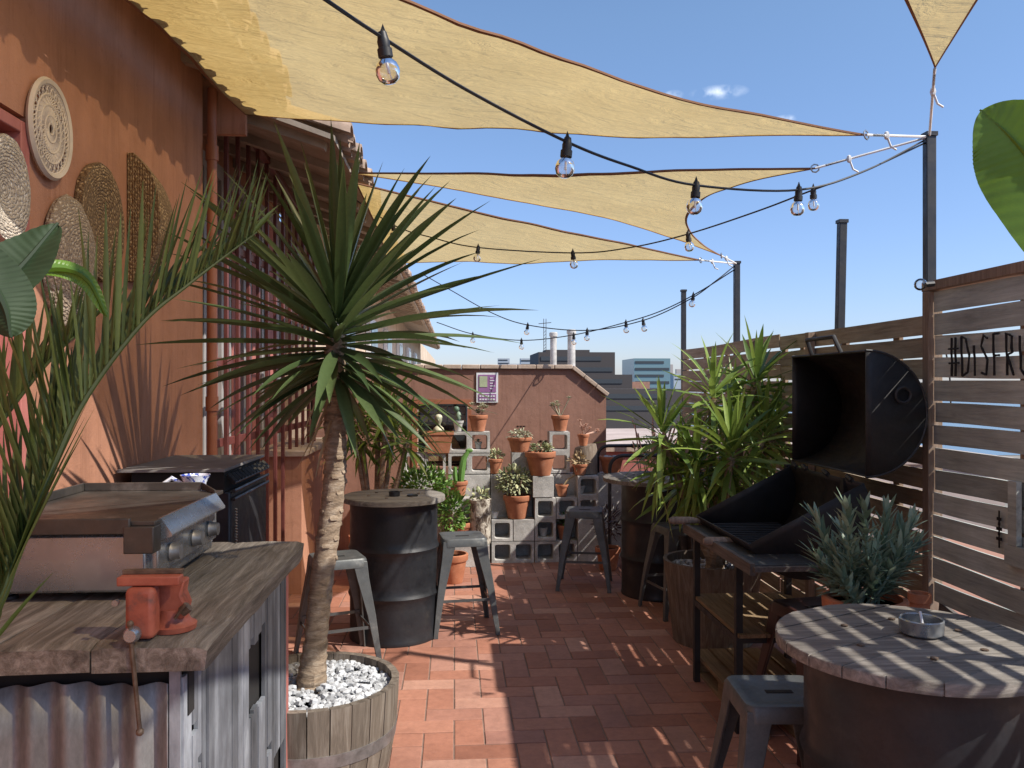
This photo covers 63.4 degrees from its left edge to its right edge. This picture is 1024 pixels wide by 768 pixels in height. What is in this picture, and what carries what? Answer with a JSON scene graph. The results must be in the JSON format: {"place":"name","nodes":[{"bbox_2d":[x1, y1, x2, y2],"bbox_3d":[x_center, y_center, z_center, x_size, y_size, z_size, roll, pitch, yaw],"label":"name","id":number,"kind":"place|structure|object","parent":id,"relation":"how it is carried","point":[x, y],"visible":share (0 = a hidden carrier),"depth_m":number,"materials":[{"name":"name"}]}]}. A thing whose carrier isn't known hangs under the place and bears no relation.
{"place":"outdoors","nodes":[
{"label":"outdoors","id":0,"kind":"place"},
{"bbox_2d":[0,0,439,540],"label":"house","id":1,"kind":"structure","parent":0,"point":[125,76],"depth_m":4.06,"materials":[{"name":"orange paint"}]},
{"bbox_2d":[0,133,30,241],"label":"woven basket","id":2,"kind":"object","parent":1,"relation":"attached to","point":[15,195],"visible":0.91,"depth_m":2.58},
{"bbox_2d":[25,76,72,180],"bbox_3d":[-1.579,-0.872,2.835,0.023,0.345,0.302,0,0,-4],"label":"lattice plate","id":3,"kind":"object","parent":1,"relation":"attached to","point":[46,115],"visible":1,"depth_m":2.82,"materials":[{"name":"wicker"}]},
{"bbox_2d":[43,194,97,329],"bbox_3d":[-1.558,-0.424,2.971,0.080,0.501,0.356,0,0,-4],"label":"woven basket","id":4,"kind":"object","parent":1,"relation":"attached to","point":[63,212],"visible":0.44,"depth_m":2.88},
{"bbox_2d":[74,162,124,282],"bbox_3d":[-1.604,-0.628,3.237,0.038,0.463,0.402,0,0,-4],"label":"woven basket","id":5,"kind":"object","parent":1,"relation":"attached to","point":[97,188],"visible":0.69,"depth_m":3.22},
{"bbox_2d":[127,153,174,281],"bbox_3d":[-1.591,-0.715,3.768,0.136,0.548,0.445,0,0,-4],"label":"half basket","id":6,"kind":"object","parent":1,"relation":"attached to","point":[139,172],"visible":0.65,"depth_m":3.55,"materials":[{"name":"wicker"}]},
{"bbox_2d":[203,150,285,454],"bbox_3d":[-2.132,0.000,6.378,0.055,3.100,3.540,0,0,-4],"label":"window frame","id":7,"kind":"structure","parent":1,"relation":"in","point":[220,173],"depth_m":6.12,"materials":[{"name":"red metal"}]},
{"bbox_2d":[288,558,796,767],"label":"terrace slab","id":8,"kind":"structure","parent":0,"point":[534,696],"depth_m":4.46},
{"bbox_2d":[288,556,799,767],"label":"floor","id":9,"kind":"structure","parent":0,"point":[413,726],"depth_m":4.58,"materials":[{"name":"tile"}]},
{"bbox_2d":[0,222,107,337],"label":"broad leaf plant","id":10,"kind":"object","parent":9,"relation":"on","point":[28,262],"visible":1,"depth_m":1.12,"materials":[{"name":"plant"}]},
{"bbox_2d":[0,161,278,635],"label":"potted palm","id":11,"kind":"object","parent":9,"relation":"on","point":[63,401],"visible":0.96,"depth_m":1.45,"materials":[{"name":"plant"}]},
{"bbox_2d":[0,541,303,767],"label":"bar counter","id":12,"kind":"object","parent":9,"relation":"on","point":[213,688],"visible":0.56,"depth_m":1.90,"materials":[{"name":"brown wood"}]},
{"bbox_2d":[6,482,224,599],"bbox_3d":[-1.167,0.450,2.457,0.490,0.239,0.656,0,0,-4],"label":"gas griddle","id":13,"kind":"object","parent":12,"relation":"on","point":[91,537],"visible":0.88,"depth_m":2.18,"materials":[{"name":"silver metal"}]},
{"bbox_2d":[111,568,196,735],"bbox_3d":[-0.806,0.593,1.887,0.152,0.346,0.183,0,0,-4],"label":"bench vise","id":14,"kind":"object","parent":12,"relation":"attached to","point":[158,601],"visible":1,"depth_m":1.85,"materials":[{"name":"paint"}]},
{"bbox_2d":[163,473,209,483],"bbox_3d":[-1.131,0.432,2.879,0.175,0.235,0.116,0,0,-4],"label":"china jug","id":15,"kind":"object","parent":12,"relation":"on","point":[197,477],"visible":0.21,"depth_m":2.85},
{"bbox_2d":[116,455,269,542],"bbox_3d":[-1.411,0.992,3.772,0.474,1.277,0.720,0,0,-4],"label":"covered cooker","id":16,"kind":"object","parent":9,"relation":"on","point":[241,481],"visible":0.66,"depth_m":3.63,"materials":[{"name":"black paint"}]},
{"bbox_2d":[251,438,324,593],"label":"wall","id":17,"kind":"structure","parent":9,"relation":"on","point":[303,489],"depth_m":6.50,"materials":[{"name":"orange paint"}]},
{"bbox_2d":[293,550,381,658],"bbox_3d":[-1.043,1.335,4.940,0.441,0.630,0.441,0,0,-24],"label":"metal stool","id":18,"kind":"object","parent":9,"relation":"on","point":[353,563],"visible":0.62,"depth_m":4.94,"materials":[{"name":"paint"}]},
{"bbox_2d":[133,122,541,767],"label":"potted yucca","id":19,"kind":"object","parent":9,"relation":"on","point":[341,712],"visible":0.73,"depth_m":3.28,"materials":[{"name":"plant"}]},
{"bbox_2d":[305,354,455,542],"bbox_3d":[-1.110,0.684,6.975,1.335,1.932,1.172,0,0,-4],"label":"potted yucca","id":20,"kind":"object","parent":9,"relation":"on","point":[381,481],"visible":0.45,"depth_m":6.90,"materials":[{"name":"plant"}]},
{"bbox_2d":[344,488,444,647],"bbox_3d":[-0.778,1.188,5.460,0.670,0.924,0.669,0,0,-4],"label":"barrel table","id":21,"kind":"object","parent":9,"relation":"on","point":[394,541],"visible":0.83,"depth_m":5.21,"materials":[{"name":"paint"}]},
{"bbox_2d":[390,460,456,503],"bbox_3d":[-0.766,1.148,7.115,0.595,1.004,0.422,0,0,-4],"label":"potted bush","id":22,"kind":"object","parent":9,"relation":"on","point":[440,478],"visible":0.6,"depth_m":7.06,"materials":[{"name":"green plant"}]},
{"bbox_2d":[404,474,444,539],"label":"cinder block","id":23,"kind":"structure","parent":9,"relation":"on","point":[439,530],"depth_m":7.80,"materials":[{"name":"concrete"}]},
{"bbox_2d":[425,452,445,473],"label":"cinder block","id":24,"kind":"object","parent":23,"relation":"on","point":[436,454],"depth_m":7.82,"materials":[{"name":"concrete"}]},
{"bbox_2d":[424,431,453,452],"bbox_3d":[-0.696,0.550,7.856,0.290,0.200,0.203,0,0,-4],"label":"trough planter","id":25,"kind":"object","parent":24,"relation":"on","point":[442,437],"visible":0.81,"depth_m":7.77,"materials":[{"name":"ceramic"}]},
{"bbox_2d":[437,486,470,584],"bbox_3d":[-0.504,1.250,6.891,0.326,0.800,0.304,0,0,-4],"label":"potted bush","id":26,"kind":"object","parent":9,"relation":"on","point":[457,569],"visible":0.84,"depth_m":6.85,"materials":[{"name":"green plant"}]},
{"bbox_2d":[311,364,608,550],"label":"back wall","id":27,"kind":"structure","parent":9,"relation":"on","point":[527,394],"depth_m":8.33,"materials":[{"name":"brown paint"}]},
{"bbox_2d":[412,399,470,466],"bbox_3d":[-0.708,0.492,8.373,0.590,0.676,0.227,0,0,-4],"label":"window frame","id":28,"kind":"structure","parent":27,"relation":"in","point":[448,426],"depth_m":8.46,"materials":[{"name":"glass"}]},
{"bbox_2d":[476,373,497,402],"bbox_3d":[-0.247,0.036,8.291,0.217,0.298,0.019,0,0,-4],"label":"poster","id":29,"kind":"object","parent":27,"relation":"attached to","point":[487,384],"visible":0.95,"depth_m":8.29,"materials":[{"name":"paper"}]},
{"bbox_2d":[450,496,469,522],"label":"cinder block","id":30,"kind":"object","parent":9,"relation":"on","point":[465,498],"depth_m":7.61,"materials":[{"name":"concrete"}]},
{"bbox_2d":[451,449,472,496],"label":"potted cactus","id":31,"kind":"object","parent":30,"relation":"on","point":[458,477],"visible":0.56,"depth_m":7.67,"materials":[{"name":"plant"}]},
{"bbox_2d":[455,547,474,566],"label":"cinder block","id":32,"kind":"object","parent":9,"relation":"on","point":[470,561],"depth_m":7.46,"materials":[{"name":"concrete"}]},
{"bbox_2d":[433,531,499,638],"bbox_3d":[-0.337,1.335,5.610,0.441,0.630,0.441,0,0,-12],"label":"metal stool","id":33,"kind":"object","parent":9,"relation":"on","point":[450,542],"visible":0.86,"depth_m":5.46,"materials":[{"name":"paint"}]},
{"bbox_2d":[448,474,489,544],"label":"cinder block","id":34,"kind":"structure","parent":9,"relation":"on","point":[475,480],"depth_m":7.83,"materials":[{"name":"concrete"}]},
{"bbox_2d":[448,453,489,473],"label":"cinder block","id":35,"kind":"object","parent":34,"relation":"on","point":[469,469],"depth_m":7.83,"materials":[{"name":"concrete"}]},
{"bbox_2d":[449,431,489,452],"bbox_3d":[-0.411,0.552,7.921,0.392,0.194,0.190,0,0,-4],"label":"cinder block","id":36,"kind":"object","parent":35,"relation":"on","point":[469,445],"depth_m":7.83,"materials":[{"name":"concrete"}]},
{"bbox_2d":[453,406,463,430],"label":"potted cactus","id":37,"kind":"object","parent":36,"relation":"on","point":[459,421],"visible":0.87,"depth_m":7.88,"materials":[{"name":"ceramic"}]},
{"bbox_2d":[467,402,495,430],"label":"potted succulent","id":38,"kind":"object","parent":36,"relation":"on","point":[477,422],"visible":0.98,"depth_m":7.86,"materials":[{"name":"ceramic"}]},
{"bbox_2d":[490,473,531,555],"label":"cinder block","id":39,"kind":"structure","parent":9,"relation":"on","point":[497,501],"depth_m":7.85,"materials":[{"name":"concrete"}]},
{"bbox_2d":[485,448,505,473],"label":"potted succulent","id":40,"kind":"object","parent":39,"relation":"on","point":[495,463],"visible":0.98,"depth_m":7.85,"materials":[{"name":"ceramic"}]},
{"bbox_2d":[511,451,529,472],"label":"cinder block","id":41,"kind":"object","parent":39,"relation":"on","point":[518,458],"depth_m":7.86,"materials":[{"name":"concrete"}]},
{"bbox_2d":[505,426,532,451],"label":"potted succulent","id":42,"kind":"object","parent":41,"relation":"on","point":[518,442],"visible":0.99,"depth_m":7.88,"materials":[{"name":"ceramic"}]},
{"bbox_2d":[491,540,533,562],"bbox_3d":[0.003,1.552,7.736,0.392,0.194,0.190,0,0,-4],"label":"cinder block","id":43,"kind":"object","parent":9,"relation":"on","point":[511,557],"depth_m":7.65,"materials":[{"name":"concrete"}]},
{"bbox_2d":[491,517,512,540],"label":"cinder block","id":44,"kind":"object","parent":43,"relation":"on","point":[506,537],"depth_m":7.64,"materials":[{"name":"concrete"}]},
{"bbox_2d":[513,516,533,540],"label":"cinder block","id":45,"kind":"object","parent":43,"relation":"on","point":[523,529],"depth_m":7.65,"materials":[{"name":"concrete"}]},
{"bbox_2d":[494,463,531,518],"bbox_3d":[0.020,0.991,7.732,0.384,0.516,0.304,0,0,-4],"label":"potted jade","id":46,"kind":"object","parent":45,"relation":"on","point":[516,504],"visible":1,"depth_m":7.66,"materials":[{"name":"plant"}]},
{"bbox_2d":[532,473,552,554],"bbox_3d":[0.288,1.254,7.974,0.194,0.790,0.190,0,0,-4],"label":"cinder block","id":47,"kind":"object","parent":9,"relation":"on","point":[544,507],"depth_m":7.88,"materials":[{"name":"concrete"}]},
{"bbox_2d":[534,537,576,561],"bbox_3d":[0.402,1.552,7.763,0.392,0.194,0.190,0,0,-4],"label":"cinder block","id":48,"kind":"object","parent":9,"relation":"on","point":[554,555],"depth_m":7.67,"materials":[{"name":"concrete"}]},
{"bbox_2d":[533,497,555,540],"bbox_3d":[0.303,1.253,7.756,0.194,0.392,0.190,0,0,-4],"label":"cinder block","id":49,"kind":"object","parent":48,"relation":"on","point":[545,517],"depth_m":7.67,"materials":[{"name":"concrete"}]},
{"bbox_2d":[531,474,553,496],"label":"cinder block","id":50,"kind":"object","parent":49,"relation":"on","point":[542,486],"depth_m":7.66,"materials":[{"name":"concrete"}]},
{"bbox_2d":[525,440,555,475],"bbox_3d":[0.265,0.686,7.747,0.291,0.328,0.289,0,0,-4],"label":"potted succulent","id":51,"kind":"object","parent":50,"relation":"on","point":[540,462],"visible":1,"depth_m":7.66,"materials":[{"name":"ceramic"}]},
{"bbox_2d":[552,472,591,554],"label":"cinder block","id":52,"kind":"structure","parent":9,"relation":"on","point":[559,478],"depth_m":7.89,"materials":[{"name":"concrete"}]},
{"bbox_2d":[547,431,569,472],"bbox_3d":[0.448,0.653,7.984,0.194,0.392,0.190,0,0,-4],"label":"cinder block","id":53,"kind":"object","parent":52,"relation":"on","point":[565,451],"depth_m":7.89,"materials":[{"name":"concrete"}]},
{"bbox_2d":[549,396,572,430],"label":"potted succulent","id":54,"kind":"object","parent":53,"relation":"on","point":[560,422],"visible":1,"depth_m":7.92,"materials":[{"name":"ceramic"}]},
{"bbox_2d":[573,443,597,473],"bbox_3d":[0.702,0.709,7.922,0.240,0.282,0.236,0,0,-4],"label":"log stump","id":55,"kind":"object","parent":52,"relation":"on","point":[589,450],"visible":0.78,"depth_m":7.83,"materials":[{"name":"grey wood"}]},
{"bbox_2d":[577,419,599,445],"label":"potted succulent","id":56,"kind":"object","parent":55,"relation":"on","point":[583,437],"visible":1,"depth_m":7.90,"materials":[{"name":"ceramic"}]},
{"bbox_2d":[555,506,611,592],"bbox_3d":[0.595,1.335,6.777,0.442,0.630,0.442,0,0,8],"label":"metal stool","id":57,"kind":"object","parent":9,"relation":"on","point":[595,514],"visible":1,"depth_m":6.62,"materials":[{"name":"paint"}]},
{"bbox_2d":[575,518,598,561],"bbox_3d":[0.702,1.452,7.784,0.194,0.394,0.190,0,0,-4],"label":"cinder block","id":58,"kind":"object","parent":9,"relation":"on","point":[586,537],"depth_m":7.69,"materials":[{"name":"concrete"}]},
{"bbox_2d":[554,495,576,518],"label":"cinder block","id":59,"kind":"object","parent":58,"relation":"on","point":[573,498],"depth_m":7.68,"materials":[{"name":"concrete"}]},
{"bbox_2d":[555,475,575,496],"bbox_3d":[0.509,0.946,7.763,0.206,0.206,0.124,0,0,-4],"label":"little pot","id":60,"kind":"object","parent":59,"relation":"on","point":[561,488],"visible":1,"depth_m":7.72,"materials":[{"name":"ceramic"}]},
{"bbox_2d":[591,503,620,570],"bbox_3d":[0.865,1.351,7.374,0.359,0.599,0.316,0,0,-4],"label":"potted plant","id":61,"kind":"object","parent":9,"relation":"on","point":[614,551],"visible":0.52,"depth_m":7.33,"materials":[{"name":"plant"}]},
{"bbox_2d":[596,472,620,555],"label":"cinder block","id":62,"kind":"structure","parent":9,"relation":"on","point":[603,494],"depth_m":7.93,"materials":[{"name":"concrete"}]},
{"bbox_2d":[599,455,623,472],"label":"flower pots","id":63,"kind":"object","parent":62,"relation":"on","point":[606,459],"visible":0.65,"depth_m":7.87,"materials":[{"name":"ceramic"}]},
{"bbox_2d":[606,447,677,471],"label":"end parapet","id":64,"kind":"structure","parent":9,"relation":"on","point":[617,451],"depth_m":8.60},
{"bbox_2d":[597,444,689,544],"bbox_3d":[1.249,1.116,7.805,0.833,1.068,0.534,0,0,-4],"label":"tube rail","id":65,"kind":"object","parent":9,"relation":"on","point":[613,459],"visible":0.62,"depth_m":7.53,"materials":[{"name":"metal"}]},
{"bbox_2d":[631,435,676,464],"bbox_3d":[1.406,1.065,8.028,0.529,1.171,0.355,0,0,-4],"label":"potted bush","id":66,"kind":"object","parent":9,"relation":"on","point":[648,441],"visible":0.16,"depth_m":8.01,"materials":[{"name":"green plant"}]},
{"bbox_2d":[632,415,676,470],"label":"potted twigs","id":67,"kind":"object","parent":9,"relation":"on","point":[652,448],"visible":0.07,"depth_m":7.84,"materials":[{"name":"plant"}]},
{"bbox_2d":[603,471,707,601],"bbox_3d":[1.152,1.188,6.545,0.860,0.924,0.860,0,0,-4],"label":"barrel table","id":68,"kind":"object","parent":9,"relation":"on","point":[635,535],"visible":0.44,"depth_m":6.33,"materials":[{"name":"paint"}]},
{"bbox_2d":[638,522,700,621],"bbox_3d":[1.208,1.335,6.018,0.442,0.630,0.442,0,0,-16],"label":"metal stool","id":69,"kind":"object","parent":9,"relation":"on","point":[670,542],"visible":0.39,"depth_m":6.04,"materials":[{"name":"paint"}]},
{"bbox_2d":[680,289,686,424],"bbox_3d":[1.721,0.352,8.313,0.055,2.596,0.055,0,0,-4],"label":"steel post","id":70,"kind":"object","parent":9,"relation":"on","point":[683,320],"visible":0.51,"depth_m":8.29,"materials":[{"name":"metal"}]},
{"bbox_2d":[592,315,809,650],"bbox_3d":[1.402,0.596,5.470,1.334,2.109,1.721,0,0,39],"label":"potted yucca","id":71,"kind":"object","parent":9,"relation":"on","point":[736,423],"visible":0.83,"depth_m":5.21,"materials":[{"name":"green plant"}]},
{"bbox_2d":[732,261,740,367],"bbox_3d":[1.830,0.326,6.747,0.055,2.649,0.055,0,0,-4],"label":"steel post","id":72,"kind":"object","parent":9,"relation":"on","point":[736,303],"visible":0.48,"depth_m":6.72,"materials":[{"name":"metal"}]},
{"bbox_2d":[358,183,734,269],"bbox_3d":[0.361,-1.094,6.751,2.939,0.444,2.506,0,0,-4],"label":"shade sail","id":73,"kind":"object","parent":72,"relation":"attached to","point":[496,232],"visible":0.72,"depth_m":6.21,"materials":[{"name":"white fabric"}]},
{"bbox_2d":[425,266,733,340],"bbox_3d":[0.438,-0.798,7.887,3.573,0.789,0.286,0,0,43],"label":"string light","id":74,"kind":"object","parent":72,"relation":"hanging from","point":[587,330],"visible":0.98,"depth_m":7.78,"materials":[{"name":"black"}]},
{"bbox_2d":[437,270,733,349],"bbox_3d":[0.508,-0.649,8.151,0.307,0.569,3.838,0,0,-41],"label":"string light","id":75,"kind":"object","parent":72,"relation":"hanging from","point":[692,296],"visible":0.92,"depth_m":7.73,"materials":[{"name":"black"}]},
{"bbox_2d":[700,647,795,739],"bbox_3d":[1.318,1.590,4.326,0.485,0.120,0.950,0,0,-4],"label":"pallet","id":76,"kind":"object","parent":9,"relation":"on","point":[716,667],"visible":0.22,"depth_m":4.54,"materials":[{"name":"brown wood"}]},
{"bbox_2d":[709,675,803,767],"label":"metal stool","id":77,"kind":"object","parent":9,"relation":"on","point":[760,705],"visible":0.64,"depth_m":2.73,"materials":[{"name":"paint"}]},
{"bbox_2d":[756,596,821,767],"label":"metal stool","id":78,"kind":"object","parent":9,"relation":"on","point":[779,609],"visible":0.3,"depth_m":3.89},
{"bbox_2d":[669,335,927,733],"bbox_3d":[1.379,0.708,4.082,0.992,1.885,1.165,0,0,-4],"label":"drum barbecue","id":79,"kind":"object","parent":9,"relation":"on","point":[863,413],"visible":0.89,"depth_m":4.21,"materials":[{"name":"black metal"}]},
{"bbox_2d":[682,316,921,597],"bbox_3d":[1.812,0.654,6.024,0.086,1.992,4.230,0,0,-4],"label":"fence","id":80,"kind":"object","parent":9,"relation":"on","point":[898,346],"visible":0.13,"depth_m":4.77,"materials":[{"name":"brown wood"}]},
{"bbox_2d":[829,219,848,587],"bbox_3d":[1.929,0.339,4.909,0.110,2.623,0.055,0,0,-4],"label":"steel post","id":81,"kind":"object","parent":9,"relation":"on","point":[840,284],"visible":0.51,"depth_m":4.89,"materials":[{"name":"metal"}]},
{"bbox_2d":[775,604,1023,767],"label":"barrel table","id":82,"kind":"object","parent":9,"relation":"on","point":[881,690],"visible":0.99,"depth_m":2.18,"materials":[{"name":"paint"}]},
{"bbox_2d":[898,611,944,638],"bbox_3d":[1.196,0.701,2.420,0.122,0.053,0.122,0,0,-4],"label":"ashtray","id":83,"kind":"object","parent":82,"relation":"on","point":[920,624],"visible":1,"depth_m":2.39,"materials":[{"name":"silver metal"}]},
{"bbox_2d":[907,590,931,608],"bbox_3d":[1.697,1.260,3.450,0.092,0.780,0.092,0,0,-4],"label":"tall pot","id":84,"kind":"object","parent":9,"relation":"on","point":[919,599],"visible":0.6,"depth_m":3.42,"materials":[{"name":"ceramic"}]},
{"bbox_2d":[921,131,937,281],"bbox_3d":[2.019,0.217,4.007,0.055,2.866,0.055,0,0,-4],"label":"steel post","id":85,"kind":"object","parent":9,"relation":"on","point":[932,207],"visible":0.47,"depth_m":3.98,"materials":[{"name":"metal"}]},
{"bbox_2d":[125,0,925,149],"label":"shade sail","id":86,"kind":"object","parent":85,"relation":"attached to","point":[305,59],"visible":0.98,"depth_m":3.54,"materials":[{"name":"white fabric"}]},
{"bbox_2d":[323,0,923,215],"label":"string light","id":87,"kind":"object","parent":85,"relation":"hanging from","point":[384,50],"visible":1,"depth_m":2.28,"materials":[{"name":"black"}]},
{"bbox_2d":[349,138,924,266],"bbox_3d":[0.449,-1.128,5.273,2.968,0.454,2.755,0,0,-4],"label":"shade sail","id":88,"kind":"object","parent":85,"relation":"attached to","point":[642,200],"visible":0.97,"depth_m":4.99,"materials":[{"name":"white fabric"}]},
{"bbox_2d":[357,142,925,268],"bbox_3d":[0.371,-1.084,5.090,3.896,0.690,0.430,0,0,40],"label":"string light","id":89,"kind":"object","parent":85,"relation":"hanging from","point":[813,196],"visible":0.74,"depth_m":4.70,"materials":[{"name":"black"}]},
{"bbox_2d":[914,135,951,402],"bbox_3d":[1.921,-0.520,3.800,0.102,1.350,0.506,0,0,36],"label":"loose cable","id":90,"kind":"object","parent":85,"relation":"attached to","point":[926,283],"visible":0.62,"depth_m":3.97,"materials":[{"name":"black plastic"}]},
{"bbox_2d":[904,0,977,135],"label":"shade sail","id":91,"kind":"object","parent":85,"relation":"attached to","point":[939,23],"visible":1,"depth_m":2.93,"materials":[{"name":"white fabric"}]},
{"bbox_2d":[922,261,1023,631],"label":"fence","id":92,"kind":"object","parent":9,"relation":"on","point":[998,284],"visible":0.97,"depth_m":3.51,"materials":[{"name":"brown wood"}]},
{"bbox_2d":[972,99,1023,251],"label":"banana plant","id":93,"kind":"object","parent":9,"relation":"on","point":[998,147],"visible":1,"depth_m":1.64,"materials":[{"name":"green plant"}]},
{"bbox_2d":[575,474,598,518],"bbox_3d":[0.702,1.053,7.787,0.194,0.392,0.190,0,0,-4],"label":"cinder block","id":94,"kind":"object","parent":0,"point":[593,495],"depth_m":7.70,"materials":[{"name":"concrete"}]},
{"bbox_2d":[566,451,591,474],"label":"potted succulent","id":95,"kind":"object","parent":94,"relation":"on","point":[579,468],"visible":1,"depth_m":7.74,"materials":[{"name":"ceramic"}]},
{"bbox_2d":[279,0,1023,381],"label":"sky","id":96,"kind":"structure","parent":0,"point":[858,66],"materials":[{"name":"blue"}]},
{"bbox_2d":[606,428,1012,538],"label":"neighbour house","id":97,"kind":"structure","parent":0,"point":[617,433],"depth_m":13.58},
{"bbox_2d":[549,332,557,364],"bbox_3d":[1.000,0.050,20.000,0.200,2.599,0.200,0,0,-4],"label":"chimney flue","id":98,"kind":"object","parent":97,"relation":"on","point":[553,351],"visible":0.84,"depth_m":19.94,"materials":[{"name":"concrete"}]},
{"bbox_2d":[567,329,575,365],"bbox_3d":[1.435,0.017,20.000,0.230,2.664,0.230,0,0,-4],"label":"chimney flue","id":99,"kind":"object","parent":97,"relation":"on","point":[571,354],"visible":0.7,"depth_m":19.92,"materials":[{"name":"metal"}]},
{"bbox_2d":[691,401,1019,454],"bbox_3d":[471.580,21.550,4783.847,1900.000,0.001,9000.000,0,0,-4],"label":"sea","id":100,"kind":"structure","parent":0,"point":[983,451],"depth_m":401.25,"materials":[{"name":"liquid"}]},
{"bbox_2d":[800,489,932,606],"bbox_3d":[1.341,0.694,3.061,0.550,0.653,0.342,0,0,-4],"label":"potted plant","id":101,"kind":"object","parent":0,"point":[891,553],"visible":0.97,"depth_m":3.06,"materials":[{"name":"green plant"}]},
{"bbox_2d":[762,539,1019,615],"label":"neighbour house","id":102,"kind":"structure","parent":0,"point":[981,550],"depth_m":9.21,"materials":[{"name":"white paint"}]},
{"bbox_2d":[998,455,1019,532],"bbox_3d":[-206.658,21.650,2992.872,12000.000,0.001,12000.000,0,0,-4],"label":"ground","id":103,"kind":"structure","parent":0,"point":[1018,457],"depth_m":247.43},
{"bbox_2d":[530,350,614,374],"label":"city building","id":104,"kind":"structure","parent":103,"relation":"on","point":[587,362],"depth_m":261.11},
{"bbox_2d":[587,375,631,388],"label":"city building","id":105,"kind":"structure","parent":103,"relation":"on","point":[614,381],"depth_m":250.72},
{"bbox_2d":[605,389,680,428],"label":"city building","id":106,"kind":"structure","parent":103,"relation":"on","point":[629,399],"depth_m":235.69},
{"bbox_2d":[622,358,669,388],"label":"city building","id":107,"kind":"structure","parent":103,"relation":"on","point":[650,370],"depth_m":420.73,"materials":[{"name":"teal glass"}]},
{"bbox_2d":[670,374,708,404],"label":"city building","id":108,"kind":"structure","parent":103,"relation":"on","point":[673,379],"depth_m":800.46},
{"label":"cinder block","id":109,"kind":"object","parent":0,"visible":0},
{"bbox_2d":[466,484,491,543],"bbox_3d":[-0.311,1.183,7.543,0.250,0.533,0.236,0,0,-4],"label":"bark planter","id":110,"kind":"object","parent":109,"relation":"on","point":[480,514],"visible":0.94,"depth_m":7.47,"materials":[{"name":"beige wood"}]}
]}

